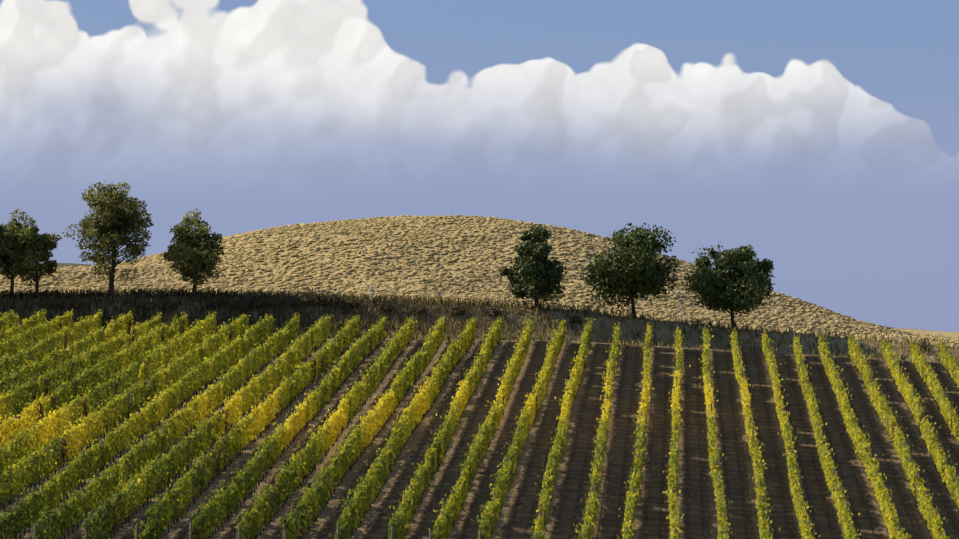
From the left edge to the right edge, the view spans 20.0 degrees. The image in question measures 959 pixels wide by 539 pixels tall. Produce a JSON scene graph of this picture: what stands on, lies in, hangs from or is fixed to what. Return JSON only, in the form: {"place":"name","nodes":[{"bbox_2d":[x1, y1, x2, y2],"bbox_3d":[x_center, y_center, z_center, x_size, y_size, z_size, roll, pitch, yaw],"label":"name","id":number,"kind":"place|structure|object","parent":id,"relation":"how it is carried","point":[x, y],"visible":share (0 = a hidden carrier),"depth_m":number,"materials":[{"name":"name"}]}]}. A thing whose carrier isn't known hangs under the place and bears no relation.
{"place":"outdoors","nodes":[
{"label":"outdoors","id":0,"kind":"place"},
{"bbox_2d":[0,217,958,538],"bbox_3d":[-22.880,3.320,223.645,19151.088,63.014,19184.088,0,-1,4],"label":"terrain","id":1,"kind":"structure","parent":0,"point":[696,503],"depth_m":188.84,"materials":[{"name":"brown soil"}]},
{"bbox_2d":[0,208,37,297],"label":"tree","id":2,"kind":"object","parent":1,"relation":"on","point":[9,257],"visible":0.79,"depth_m":242.80,"materials":[{"name":"green plant"}]},
{"bbox_2d":[12,217,61,296],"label":"tree","id":3,"kind":"object","parent":1,"relation":"on","point":[35,247],"visible":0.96,"depth_m":242.59,"materials":[{"name":"green plant"}]},
{"bbox_2d":[62,181,153,297],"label":"tall ash tree","id":4,"kind":"object","parent":1,"relation":"on","point":[118,218],"visible":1,"depth_m":242.27,"materials":[{"name":"green plant"}]},
{"bbox_2d":[160,209,223,296],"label":"ash tree","id":5,"kind":"object","parent":1,"relation":"on","point":[194,250],"visible":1,"depth_m":241.56,"materials":[{"name":"green plant"}]},
{"bbox_2d":[0,308,958,538],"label":"vine foliage","id":6,"kind":"object","parent":1,"relation":"on","point":[162,381],"visible":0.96,"depth_m":180.74,"materials":[{"name":"green plant"}]},
{"bbox_2d":[0,214,958,347],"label":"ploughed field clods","id":7,"kind":"object","parent":1,"relation":"on","point":[82,283],"visible":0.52,"depth_m":266.84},
{"bbox_2d":[0,285,958,358],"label":"dry grass","id":8,"kind":"structure","parent":1,"relation":"on","point":[185,293],"depth_m":240.06,"materials":[{"name":"plant"}]},
{"bbox_2d":[0,313,958,538],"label":"vineyard posts","id":9,"kind":"object","parent":1,"relation":"on","point":[224,469],"visible":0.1,"depth_m":178.53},
{"bbox_2d":[75,333,958,361],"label":"headland weeds","id":10,"kind":"object","parent":1,"relation":"on","point":[630,342],"visible":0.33,"depth_m":233.94,"materials":[{"name":"plant"}]},
{"bbox_2d":[498,224,566,308],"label":"oak tree","id":11,"kind":"object","parent":1,"relation":"on","point":[539,274],"visible":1,"depth_m":239.07,"materials":[{"name":"green plant"}]},
{"bbox_2d":[578,223,679,318],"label":"oak tree","id":12,"kind":"object","parent":1,"relation":"on","point":[631,268],"visible":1,"depth_m":237.29,"materials":[{"name":"green plant"}]},
{"bbox_2d":[681,241,774,327],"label":"oak tree","id":13,"kind":"object","parent":1,"relation":"on","point":[736,280],"visible":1,"depth_m":236.97,"materials":[{"name":"green plant"}]},
{"bbox_2d":[0,0,958,331],"label":"sky","id":14,"kind":"structure","parent":0,"point":[821,137],"materials":[{"name":"blue"}]}
]}

